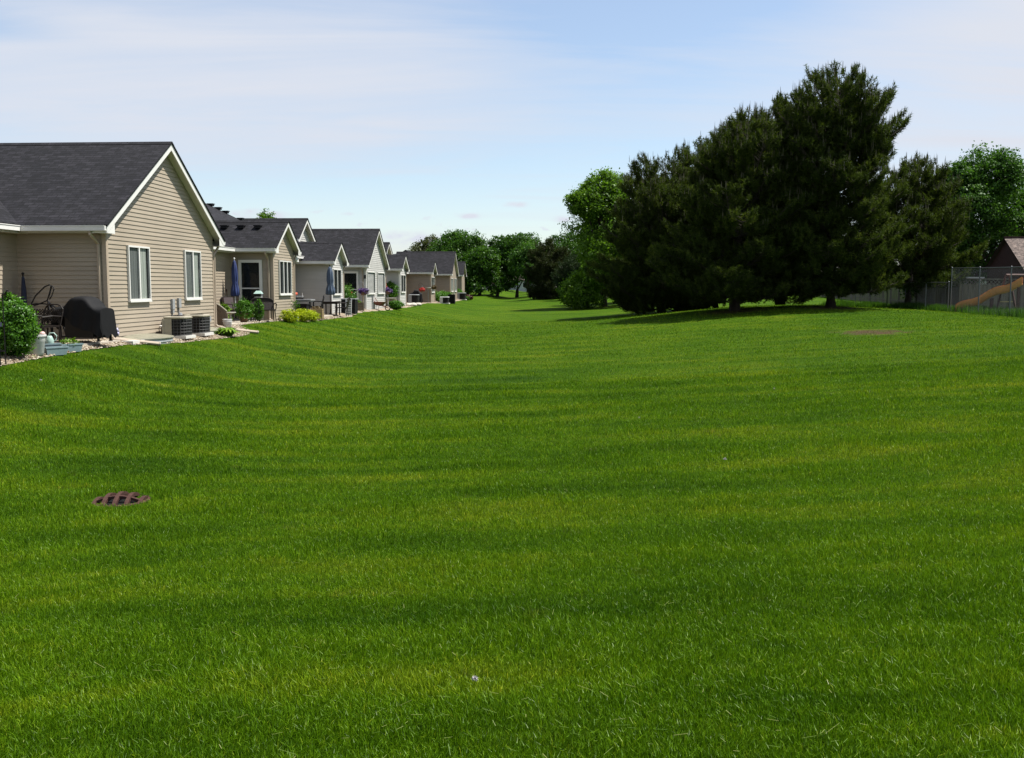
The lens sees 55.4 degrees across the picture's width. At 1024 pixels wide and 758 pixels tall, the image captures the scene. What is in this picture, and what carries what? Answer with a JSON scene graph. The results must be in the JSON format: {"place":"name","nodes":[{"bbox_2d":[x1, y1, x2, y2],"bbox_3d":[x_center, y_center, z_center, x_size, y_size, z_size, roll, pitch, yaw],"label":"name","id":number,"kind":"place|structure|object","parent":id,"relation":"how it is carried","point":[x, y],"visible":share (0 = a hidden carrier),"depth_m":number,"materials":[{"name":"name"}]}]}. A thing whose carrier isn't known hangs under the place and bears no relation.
{"place":"outdoors","nodes":[
{"label":"outdoors","id":0,"kind":"place"},
{"bbox_2d":[82,340,119,345],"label":"patio","id":1,"kind":"structure","parent":0,"point":[94,343],"depth_m":23.47,"materials":[{"name":"concrete"}]},
{"bbox_2d":[31,303,52,335],"bbox_3d":[-11.399,-1.342,23.334,0.712,0.936,0.672,-1,5,-7],"label":"patio chair","id":2,"kind":"object","parent":1,"relation":"on","point":[39,311],"visible":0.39,"depth_m":23.58,"materials":[{"name":"brown metal"}]},
{"bbox_2d":[33,304,63,342],"bbox_3d":[-10.823,-1.263,22.503,0.712,0.936,0.672,2,6,23],"label":"patio chair","id":3,"kind":"object","parent":1,"relation":"on","point":[51,316],"visible":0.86,"depth_m":22.66,"materials":[{"name":"brown metal"}]},
{"bbox_2d":[232,320,272,324],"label":"patio","id":4,"kind":"structure","parent":0,"point":[234,322],"depth_m":36.35,"materials":[{"name":"concrete"}]},
{"bbox_2d":[219,297,236,320],"bbox_3d":[-10.613,-2.655,36.972,0.672,0.936,0.752,2,6,23],"label":"patio chair","id":5,"kind":"object","parent":4,"relation":"on","point":[228,301],"visible":0.66,"depth_m":36.90,"materials":[{"name":"wicker"}]},
{"bbox_2d":[231,258,239,320],"bbox_3d":[-10.710,-3.472,37.691,0.480,2.425,0.480,0,5,3],"label":"patio umbrella","id":6,"kind":"object","parent":4,"relation":"on","point":[235,290],"visible":0.94,"depth_m":37.57,"materials":[{"name":"blue fabric"}]},
{"bbox_2d":[233,298,254,321],"bbox_3d":[-9.953,-2.581,36.150,0.859,0.998,0.753,3,6,27],"label":"potted bush","id":7,"kind":"object","parent":4,"relation":"on","point":[243,310],"visible":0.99,"depth_m":35.99,"materials":[{"name":"green plant"}]},
{"bbox_2d":[252,299,264,320],"bbox_3d":[-9.611,-2.625,37.016,0.502,0.923,0.540,4,7,34],"label":"potted bush","id":8,"kind":"object","parent":4,"relation":"on","point":[259,314],"visible":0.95,"depth_m":36.93,"materials":[{"name":"green plant"}]},
{"bbox_2d":[254,291,262,306],"bbox_3d":[-9.479,-2.723,36.486,0.300,1.160,0.260,0,5,3],"label":"bird feeder","id":9,"kind":"object","parent":4,"relation":"on","point":[258,294],"visible":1,"depth_m":36.38,"materials":[{"name":"green metal"}]},
{"bbox_2d":[250,297,276,320],"bbox_3d":[-9.578,-2.688,37.538,0.992,0.896,0.672,-2,6,-22],"label":"patio loveseat","id":10,"kind":"object","parent":4,"relation":"on","point":[268,303],"visible":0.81,"depth_m":37.81,"materials":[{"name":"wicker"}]},
{"bbox_2d":[0,288,1023,757],"bbox_3d":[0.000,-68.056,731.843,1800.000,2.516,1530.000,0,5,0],"label":"lawn","id":11,"kind":"structure","parent":0,"point":[506,308],"depth_m":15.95,"materials":[{"name":"green plant"}]},
{"bbox_2d":[92,491,150,506],"bbox_3d":[-4.250,1.308,10.590,0.614,0.160,0.614,-1,5,-7],"label":"drain grate","id":12,"kind":"object","parent":11,"relation":"on","point":[121,498],"visible":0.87,"depth_m":10.48,"materials":[{"name":"metal"}]},
{"bbox_2d":[0,141,303,338],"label":"house","id":13,"kind":"structure","parent":11,"relation":"on","point":[140,237],"depth_m":26.68,"materials":[{"name":"beige plastic"}]},
{"bbox_2d":[126,245,151,301],"bbox_3d":[-10.017,-2.820,26.220,0.073,1.495,1.326,0,5,3],"label":"window","id":14,"kind":"structure","parent":13,"relation":"in","point":[138,257],"depth_m":26.17,"materials":[{"name":"white glass"}]},
{"bbox_2d":[121,333,173,343],"bbox_3d":[-9.612,-0.998,26.143,0.884,0.430,2.392,0,5,3],"label":"window well","id":15,"kind":"object","parent":13,"relation":"attached to","point":[156,337],"depth_m":25.72,"materials":[{"name":"plastic"}]},
{"bbox_2d":[183,250,202,299],"bbox_3d":[-9.805,-3.186,29.981,0.073,1.515,1.296,0,5,3],"label":"window","id":16,"kind":"structure","parent":13,"relation":"in","point":[191,259],"depth_m":29.95,"materials":[{"name":"white glass"}]},
{"bbox_2d":[238,260,262,318],"bbox_3d":[-10.284,-3.521,38.347,0.940,2.320,0.110,0,5,3],"label":"door","id":17,"kind":"structure","parent":13,"relation":"in","point":[250,278],"depth_m":38.34,"materials":[{"name":"white plastic"}]},
{"bbox_2d":[278,260,292,295],"bbox_3d":[-9.252,-4.120,39.822,0.073,1.405,1.696,0,5,3],"label":"window","id":18,"kind":"structure","parent":13,"relation":"in","point":[284,267],"depth_m":39.88,"materials":[{"name":"white glass"}]},
{"bbox_2d":[0,314,344,365],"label":"pebbles","id":19,"kind":"object","parent":11,"relation":"on","point":[84,347],"visible":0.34,"depth_m":24.02,"materials":[{"name":"stone"}]},
{"bbox_2d":[217,303,227,325],"bbox_3d":[-9.922,-2.174,32.901,0.665,0.921,0.064,0,5,3],"label":"wooden screen","id":20,"kind":"object","parent":11,"relation":"on","point":[222,313],"visible":0.45,"depth_m":32.87,"materials":[{"name":"brown wood"}]},
{"bbox_2d":[1,300,459,363],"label":"gravel bed","id":21,"kind":"object","parent":11,"relation":"on","point":[336,316],"visible":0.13,"depth_m":30.14,"materials":[{"name":"beige gravel"}]},
{"bbox_2d":[1,290,8,365],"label":"garden stake","id":22,"kind":"object","parent":21,"relation":"on","point":[3,294],"visible":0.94,"depth_m":18.53,"materials":[{"name":"black metal"}]},
{"bbox_2d":[0,292,43,356],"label":"round bush","id":23,"kind":"object","parent":21,"relation":"on","point":[22,329],"visible":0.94,"depth_m":19.35,"materials":[{"name":"green plant"}]},
{"bbox_2d":[21,272,26,306],"bbox_3d":[-12.198,-1.819,24.390,0.184,1.695,0.190,-2,6,-17],"label":"patio umbrella","id":24,"kind":"object","parent":21,"relation":"on","point":[23,292],"visible":0.49,"depth_m":24.32,"materials":[{"name":"blue fabric"}]},
{"bbox_2d":[28,334,46,355],"bbox_3d":[-9.948,-0.707,20.355,0.433,0.430,0.433,0,5,3],"label":"plant pot","id":25,"kind":"object","parent":21,"relation":"on","point":[40,346],"visible":0.49,"depth_m":20.25,"materials":[{"name":"grey ceramic"}]},
{"bbox_2d":[31,284,67,338],"bbox_3d":[-11.205,-1.594,23.566,0.814,1.401,0.457,-2,6,-19],"label":"patio chair","id":26,"kind":"object","parent":21,"relation":"on","point":[48,307],"visible":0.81,"depth_m":23.58,"materials":[{"name":"black metal"}]},
{"bbox_2d":[45,343,60,346],"bbox_3d":[-10.049,-0.679,21.067,0.195,0.182,0.540,5,7,43],"label":"planter box","id":27,"kind":"object","parent":21,"relation":"on","point":[52,344],"visible":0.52,"depth_m":21.05,"materials":[{"name":"blue plastic"}]},
{"bbox_2d":[45,332,56,343],"bbox_3d":[-10.053,-0.875,21.082,0.402,0.262,0.166,-2,6,-17],"label":"watering can","id":28,"kind":"object","parent":27,"relation":"on","point":[49,339],"visible":0.72,"depth_m":21.05,"materials":[{"name":"green plastic"}]},
{"bbox_2d":[44,346,68,355],"bbox_3d":[-9.781,-0.601,20.858,0.195,0.182,0.540,3,6,31],"label":"planter box","id":29,"kind":"object","parent":21,"relation":"on","point":[58,350],"visible":0.77,"depth_m":20.81,"materials":[{"name":"blue plastic"}]},
{"bbox_2d":[60,337,83,351],"bbox_3d":[-9.816,-0.767,21.649,0.258,0.331,0.540,3,6,31],"label":"planter box","id":30,"kind":"object","parent":21,"relation":"on","point":[74,346],"visible":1,"depth_m":21.65,"materials":[{"name":"blue plastic"}]},
{"bbox_2d":[51,296,117,341],"bbox_3d":[-10.220,-1.446,23.318,1.426,1.067,0.735,2,6,17],"label":"covered grill","id":31,"kind":"object","parent":21,"relation":"on","point":[88,317],"visible":0.91,"depth_m":23.04,"materials":[{"name":"black fabric"}]},
{"bbox_2d":[121,339,146,344],"bbox_3d":[-9.822,-0.872,25.025,0.590,0.250,0.870,0,5,3],"label":"step pad","id":32,"kind":"object","parent":21,"relation":"on","point":[134,342],"visible":0.21,"depth_m":24.65,"materials":[{"name":"concrete"}]},
{"bbox_2d":[112,337,160,345],"bbox_3d":[-9.601,-0.959,24.953,1.208,0.283,0.116,-5,7,-41],"label":"drain pipe","id":33,"kind":"object","parent":21,"relation":"on","point":[142,341],"visible":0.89,"depth_m":25.00,"materials":[{"name":"beige plastic"}]},
{"bbox_2d":[162,315,195,338],"bbox_3d":[-9.450,-1.480,27.598,0.726,0.645,0.726,0,5,3],"label":"air conditioner","id":34,"kind":"object","parent":21,"relation":"on","point":[178,326],"visible":0.92,"depth_m":27.29,"materials":[{"name":"metal"}]},
{"bbox_2d":[183,314,213,335],"bbox_3d":[-9.396,-1.628,29.090,0.726,0.645,0.726,0,5,3],"label":"air conditioner","id":35,"kind":"object","parent":21,"relation":"on","point":[200,324],"visible":0.65,"depth_m":28.79,"materials":[{"name":"metal"}]},
{"bbox_2d":[221,302,232,319],"bbox_3d":[-10.005,-2.259,33.871,0.608,0.842,0.687,-2,6,-18],"label":"leafy plant","id":36,"kind":"object","parent":21,"relation":"on","point":[226,307],"visible":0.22,"depth_m":33.81,"materials":[{"name":"green plant"}]},
{"bbox_2d":[222,319,231,326],"bbox_3d":[-9.504,-1.844,32.523,0.322,0.306,0.366,0,5,3],"label":"bucket","id":37,"kind":"object","parent":21,"relation":"on","point":[227,322],"visible":0.94,"depth_m":32.42,"materials":[{"name":"white plastic"}]},
{"bbox_2d":[214,327,240,336],"bbox_3d":[-8.861,-1.459,30.297,0.895,0.285,0.815,0,5,3],"label":"hosta","id":38,"kind":"object","parent":21,"relation":"on","point":[228,331],"visible":0.99,"depth_m":30.13,"materials":[{"name":"green plant"}]},
{"bbox_2d":[222,327,258,333],"bbox_3d":[-8.976,-1.605,32.255,0.116,0.276,1.338,5,7,42],"label":"drain pipe","id":39,"kind":"object","parent":21,"relation":"on","point":[252,331],"visible":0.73,"depth_m":32.46,"materials":[{"name":"beige plastic"}]},
{"bbox_2d":[296,304,309,310],"bbox_3d":[-9.771,-3.151,44.510,0.998,0.566,0.578,0,5,3],"label":"storage box","id":40,"kind":"object","parent":21,"relation":"on","point":[306,306],"visible":0.2,"depth_m":44.21,"materials":[{"name":"black plastic"}]},
{"bbox_2d":[292,308,314,321],"bbox_3d":[-8.736,-2.682,40.785,1.021,0.607,1.076,5,7,41],"label":"lime shrub","id":41,"kind":"object","parent":21,"relation":"on","point":[304,313],"visible":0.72,"depth_m":40.57,"materials":[{"name":"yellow plant"}]},
{"bbox_2d":[305,310,320,320],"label":"lime shrub","id":42,"kind":"object","parent":21,"relation":"on","point":[315,317],"visible":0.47,"depth_m":41.65,"materials":[{"name":"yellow plant"}]},
{"bbox_2d":[309,306,323,319],"bbox_3d":[-8.631,-2.933,43.058,0.580,0.610,0.570,0,5,-5],"label":"wooden crate","id":43,"kind":"object","parent":21,"relation":"on","point":[319,311],"visible":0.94,"depth_m":42.82,"materials":[{"name":"brown wood"}]},
{"bbox_2d":[335,297,349,316],"bbox_3d":[-8.230,-3.511,47.310,0.672,0.936,0.732,0,5,-2],"label":"patio chair","id":44,"kind":"object","parent":21,"relation":"on","point":[347,303],"visible":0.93,"depth_m":47.05,"materials":[{"name":"metal"}]},
{"bbox_2d":[345,298,351,315],"bbox_3d":[-8.111,-3.546,48.368,0.308,0.924,0.194,0,5,3],"label":"folded chair","id":45,"kind":"object","parent":21,"relation":"on","point":[349,307],"visible":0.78,"depth_m":48.35,"materials":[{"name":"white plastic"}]},
{"bbox_2d":[341,298,357,313],"bbox_3d":[-8.428,-3.748,50.213,0.892,0.806,0.735,0,5,3],"label":"storage cabinet","id":46,"kind":"object","parent":21,"relation":"on","point":[354,305],"visible":0.54,"depth_m":49.88,"materials":[{"name":"black plastic"}]},
{"bbox_2d":[358,300,363,310],"bbox_3d":[-8.520,-4.116,54.305,0.523,0.643,0.490,0,5,-5],"label":"wooden crate","id":47,"kind":"object","parent":21,"relation":"on","point":[360,305],"visible":0.74,"depth_m":54.10,"materials":[{"name":"brown wood"}]},
{"bbox_2d":[374,298,390,310],"bbox_3d":[-7.797,-4.489,58.335,1.120,0.805,0.580,1,6,13],"label":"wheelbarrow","id":48,"kind":"object","parent":21,"relation":"on","point":[379,303],"visible":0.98,"depth_m":58.19,"materials":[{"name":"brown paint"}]},
{"bbox_2d":[386,280,398,304],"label":"tub bush","id":49,"kind":"object","parent":21,"relation":"on","point":[393,294],"visible":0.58,"depth_m":67.00,"materials":[{"name":"green plant"}]},
{"bbox_2d":[408,294,418,302],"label":"air conditioner","id":50,"kind":"object","parent":21,"relation":"on","point":[413,298],"visible":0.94,"depth_m":76.52,"materials":[{"name":"metal"}]},
{"bbox_2d":[410,290,422,302],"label":"covered grill","id":51,"kind":"object","parent":21,"relation":"on","point":[420,295],"visible":0.6,"depth_m":79.32,"materials":[{"name":"black fabric"}]},
{"bbox_2d":[440,296,449,303],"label":"air conditioner","id":52,"kind":"object","parent":21,"relation":"on","point":[444,300],"visible":0.98,"depth_m":85.82,"materials":[{"name":"metal"}]},
{"bbox_2d":[457,293,466,299],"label":"air conditioner","id":53,"kind":"object","parent":21,"relation":"on","point":[461,296],"visible":0.95,"depth_m":103.86,"materials":[{"name":"metal"}]},
{"bbox_2d":[257,208,275,217],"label":"leafy tree","id":54,"kind":"object","parent":11,"relation":"on","point":[263,214],"visible":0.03,"depth_m":72.93,"materials":[{"name":"green plant"}]},
{"bbox_2d":[279,309,300,321],"bbox_3d":[-8.966,-2.550,39.132,0.903,0.600,0.962,0,5,3],"label":"lime shrub","id":55,"kind":"object","parent":11,"relation":"on","point":[289,316],"visible":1,"depth_m":39.02,"materials":[{"name":"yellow plant"}]},
{"bbox_2d":[291,300,300,320],"bbox_3d":[-8.895,-2.804,40.012,0.411,0.884,0.491,5,7,42],"label":"potted tree","id":56,"kind":"object","parent":11,"relation":"on","point":[295,305],"visible":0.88,"depth_m":40.00,"materials":[{"name":"green plant"}]},
{"bbox_2d":[244,218,409,313],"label":"house","id":57,"kind":"structure","parent":11,"relation":"on","point":[354,258],"depth_m":56.00,"materials":[{"name":"grey"}]},
{"bbox_2d":[333,269,341,294],"bbox_3d":[-8.744,-4.853,48.854,0.073,1.305,1.646,0,5,3],"label":"window","id":58,"kind":"structure","parent":57,"relation":"in","point":[337,274],"depth_m":48.85,"materials":[{"name":"white glass"}]},
{"bbox_2d":[344,271,358,299],"bbox_3d":[-9.281,-5.111,56.083,0.930,2.150,0.101,0,5,3],"label":"door","id":59,"kind":"structure","parent":57,"relation":"in","point":[350,277],"depth_m":56.03,"materials":[{"name":"white plastic"}]},
{"bbox_2d":[357,281,369,295],"bbox_3d":[-8.439,-4.672,55.399,0.658,1.753,0.673,4,7,37],"label":"flower basket","id":60,"kind":"object","parent":57,"relation":"hanging from","point":[362,291],"visible":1,"depth_m":55.22,"materials":[{"name":"purple plant"}]},
{"bbox_2d":[367,271,375,294],"bbox_3d":[-8.268,-5.642,57.319,0.073,1.325,2.216,0,5,3],"label":"window","id":61,"kind":"structure","parent":57,"relation":"in","point":[370,275],"depth_m":57.38,"materials":[{"name":"white glass"}]},
{"bbox_2d":[377,272,384,293],"bbox_3d":[-8.098,-5.928,60.351,0.073,1.325,2.216,0,5,3],"label":"window","id":62,"kind":"structure","parent":57,"relation":"in","point":[380,276],"depth_m":60.27,"materials":[{"name":"white glass"}]},
{"bbox_2d":[401,275,405,292],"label":"window","id":63,"kind":"structure","parent":57,"relation":"in","point":[403,277],"depth_m":68.48,"materials":[{"name":"white glass"}]},
{"bbox_2d":[344,283,356,297],"bbox_3d":[-9.151,-4.450,53.035,1.538,1.604,1.463,0,5,3],"label":"garden bush","id":64,"kind":"object","parent":11,"relation":"on","point":[347,294],"visible":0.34,"depth_m":52.77,"materials":[{"name":"green plant"}]},
{"bbox_2d":[387,300,405,309],"bbox_3d":[-7.423,-4.796,62.754,1.163,0.700,1.145,2,6,25],"label":"bush","id":65,"kind":"object","parent":11,"relation":"on","point":[396,305],"visible":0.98,"depth_m":62.46,"materials":[{"name":"green plant"}]},
{"bbox_2d":[407,233,440,250],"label":"leafy tree","id":66,"kind":"object","parent":11,"relation":"on","point":[425,243],"visible":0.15,"depth_m":167.69,"materials":[{"name":"green plant"}]},
{"bbox_2d":[393,251,459,302],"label":"house","id":67,"kind":"structure","parent":11,"relation":"on","point":[439,270],"depth_m":96.50,"materials":[{"name":"beige"}]},
{"bbox_2d":[431,277,434,292],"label":"window","id":68,"kind":"structure","parent":67,"relation":"in","point":[432,278],"depth_m":83.68,"materials":[{"name":"white glass"}]},
{"bbox_2d":[403,250,466,292],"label":"house","id":69,"kind":"structure","parent":11,"relation":"on","point":[462,275],"depth_m":116.79,"materials":[{"name":"beige"}]},
{"bbox_2d":[435,290,445,301],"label":"hedge bush","id":70,"kind":"object","parent":11,"relation":"on","point":[438,296],"visible":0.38,"depth_m":87.02,"materials":[{"name":"green plant"}]},
{"bbox_2d":[426,228,473,250],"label":"leafy tree","id":71,"kind":"object","parent":11,"relation":"on","point":[446,240],"visible":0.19,"depth_m":161.36,"materials":[{"name":"green plant"}]},
{"bbox_2d":[448,294,455,303],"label":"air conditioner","id":72,"kind":"object","parent":11,"relation":"on","point":[451,298],"visible":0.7,"depth_m":89.04,"materials":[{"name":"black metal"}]},
{"bbox_2d":[443,229,487,294],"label":"leafy tree","id":73,"kind":"object","parent":11,"relation":"on","point":[461,247],"visible":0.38,"depth_m":143.29,"materials":[{"name":"green plant"}]},
{"bbox_2d":[464,244,506,295],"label":"leafy tree","id":74,"kind":"object","parent":11,"relation":"on","point":[481,276],"visible":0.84,"depth_m":135.69,"materials":[{"name":"green plant"}]},
{"bbox_2d":[485,235,519,296],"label":"leafy tree","id":75,"kind":"object","parent":11,"relation":"on","point":[491,242],"visible":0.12,"depth_m":142.85,"materials":[{"name":"green plant"}]},
{"bbox_2d":[2,428,1022,757],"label":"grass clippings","id":76,"kind":"object","parent":11,"relation":"on","point":[504,654],"depth_m":4.66,"materials":[{"name":"green plant"}]},
{"bbox_2d":[494,232,534,297],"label":"leafy tree","id":77,"kind":"object","parent":11,"relation":"on","point":[508,242],"visible":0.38,"depth_m":140.45,"materials":[{"name":"green plant"}]},
{"bbox_2d":[509,278,530,291],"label":"house","id":78,"kind":"structure","parent":11,"relation":"on","point":[522,288],"depth_m":209.48,"materials":[{"name":"grey"}]},
{"bbox_2d":[508,240,537,286],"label":"leafy tree","id":79,"kind":"object","parent":11,"relation":"on","point":[518,259],"visible":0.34,"depth_m":133.62,"materials":[{"name":"green plant"}]},
{"bbox_2d":[516,232,543,291],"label":"leafy tree","id":80,"kind":"object","parent":11,"relation":"on","point":[534,240],"visible":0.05,"depth_m":183.15,"materials":[{"name":"green plant"}]},
{"bbox_2d":[523,236,569,299],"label":"spruce tree","id":81,"kind":"object","parent":11,"relation":"on","point":[545,262],"visible":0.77,"depth_m":113.83,"materials":[{"name":"green plant"}]},
{"bbox_2d":[544,232,582,267],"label":"leafy tree","id":82,"kind":"object","parent":11,"relation":"on","point":[560,241],"visible":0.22,"depth_m":157.07,"materials":[{"name":"green plant"}]},
{"bbox_2d":[549,252,584,297],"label":"spruce tree","id":83,"kind":"object","parent":11,"relation":"on","point":[570,264],"visible":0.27,"depth_m":106.67,"materials":[{"name":"green plant"}]},
{"bbox_2d":[555,166,639,308],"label":"maple tree","id":84,"kind":"object","parent":11,"relation":"on","point":[588,202],"visible":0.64,"depth_m":81.48,"materials":[{"name":"green plant"}]},
{"bbox_2d":[583,138,726,314],"bbox_3d":[9.731,-9.469,61.771,10.406,11.134,9.535,0,5,0],"label":"pine tree","id":85,"kind":"object","parent":11,"relation":"on","point":[646,211],"visible":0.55,"depth_m":59.93,"materials":[{"name":"green plant"}]},
{"bbox_2d":[667,130,748,307],"bbox_3d":[13.601,-10.601,65.300,8.815,12.207,9.347,0,5,0],"label":"pine tree","id":86,"kind":"object","parent":11,"relation":"on","point":[701,141],"visible":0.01,"depth_m":64.54,"materials":[{"name":"green plant"}]},
{"bbox_2d":[644,103,828,310],"bbox_3d":[12.051,-9.114,51.883,9.022,11.368,9.102,-5,7,-43],"label":"pine tree","id":87,"kind":"object","parent":11,"relation":"on","point":[736,206],"visible":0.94,"depth_m":49.84,"materials":[{"name":"green plant"}]},
{"bbox_2d":[715,101,827,304],"bbox_3d":[16.727,-10.915,61.217,9.101,13.127,8.416,0,5,0],"label":"pine tree","id":88,"kind":"object","parent":11,"relation":"on","point":[801,300],"visible":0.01,"depth_m":59.76,"materials":[{"name":"green plant"}]},
{"bbox_2d":[767,58,917,307],"bbox_3d":[17.162,-10.016,50.962,8.289,12.968,8.092,0,5,0],"label":"pine tree","id":89,"kind":"object","parent":11,"relation":"on","point":[850,135],"visible":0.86,"depth_m":49.06,"materials":[{"name":"green plant"}]},
{"bbox_2d":[841,281,949,307],"bbox_3d":[23.375,-5.163,60.734,0.076,1.774,18.179,0,5,1],"label":"chain link fence","id":90,"kind":"object","parent":11,"relation":"on","point":[948,282],"visible":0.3,"depth_m":54.76,"materials":[{"name":"metal"}]},
{"bbox_2d":[846,152,990,303],"bbox_3d":[23.250,-8.597,56.867,7.990,9.455,8.147,0,5,0],"label":"pine tree","id":91,"kind":"object","parent":11,"relation":"on","point":[940,219],"visible":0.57,"depth_m":54.94,"materials":[{"name":"green plant"}]},
{"bbox_2d":[819,278,1023,308],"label":"wooden fence","id":92,"kind":"object","parent":11,"relation":"on","point":[896,295],"visible":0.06,"depth_m":57.35,"materials":[{"name":"grey wood"}]},
{"bbox_2d":[820,299,1023,317],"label":"weeds","id":93,"kind":"object","parent":11,"relation":"on","point":[973,310],"visible":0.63,"depth_m":52.45,"materials":[{"name":"green plant"}]},
{"bbox_2d":[895,219,986,301],"bbox_3d":[28.675,-7.936,65.226,6.520,6.558,6.209,-3,6,-28],"label":"garden tree","id":94,"kind":"object","parent":11,"relation":"on","point":[962,248],"visible":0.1,"depth_m":63.71,"materials":[{"name":"green plant"}]},
{"bbox_2d":[945,140,1023,293],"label":"ash tree","id":95,"kind":"object","parent":11,"relation":"on","point":[993,201],"visible":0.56,"depth_m":62.32,"materials":[{"name":"green plant"}]},
{"bbox_2d":[950,266,1023,315],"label":"chain link fence","id":96,"kind":"object","parent":11,"relation":"on","point":[1010,286],"visible":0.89,"depth_m":47.88,"materials":[{"name":"metal"}]},
{"bbox_2d":[955,277,1022,309],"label":"play slide","id":97,"kind":"object","parent":11,"relation":"on","point":[1017,283],"visible":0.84,"depth_m":50.04,"materials":[{"name":"orange plastic"}]},
{"bbox_2d":[982,236,1023,302],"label":"garden shed","id":98,"kind":"structure","parent":11,"relation":"on","point":[1009,252],"depth_m":59.38,"materials":[{"name":"brown wood"}]},
{"bbox_2d":[993,183,1023,242],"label":"ash tree","id":99,"kind":"object","parent":11,"relation":"on","point":[1021,196],"visible":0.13,"depth_m":64.20,"materials":[{"name":"green plant"}]},
{"bbox_2d":[997,274,1023,309],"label":"swing frame","id":100,"kind":"object","parent":11,"relation":"on","point":[1004,280],"visible":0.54,"depth_m":50.44,"materials":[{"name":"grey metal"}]},
{"bbox_2d":[0,0,1023,286],"label":"sky","id":101,"kind":"structure","parent":0,"point":[407,120],"materials":[{"name":"blue"}]},
{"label":"patio","id":102,"kind":"structure","parent":0,"visible":0},
{"bbox_2d":[296,299,314,308],"bbox_3d":[-9.767,-3.305,45.099,1.150,0.760,0.800,0,5,3],"label":"patio table","id":103,"kind":"object","parent":102,"relation":"on","point":[306,300],"visible":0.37,"depth_m":44.68,"materials":[{"name":"grey paint"}]},
{"bbox_2d":[325,265,334,314],"bbox_3d":[-8.719,-4.268,46.760,0.483,2.425,0.480,0,5,3],"label":"patio umbrella","id":104,"kind":"object","parent":102,"relation":"on","point":[330,289],"visible":0.98,"depth_m":46.62,"materials":[{"name":"blue fabric"}]},
{"bbox_2d":[321,301,340,314],"bbox_3d":[-8.727,-3.408,47.043,0.750,0.660,0.750,0,5,3],"label":"patio table","id":105,"kind":"object","parent":102,"relation":"on","point":[331,302],"visible":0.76,"depth_m":47.07,"materials":[{"name":"metal"}]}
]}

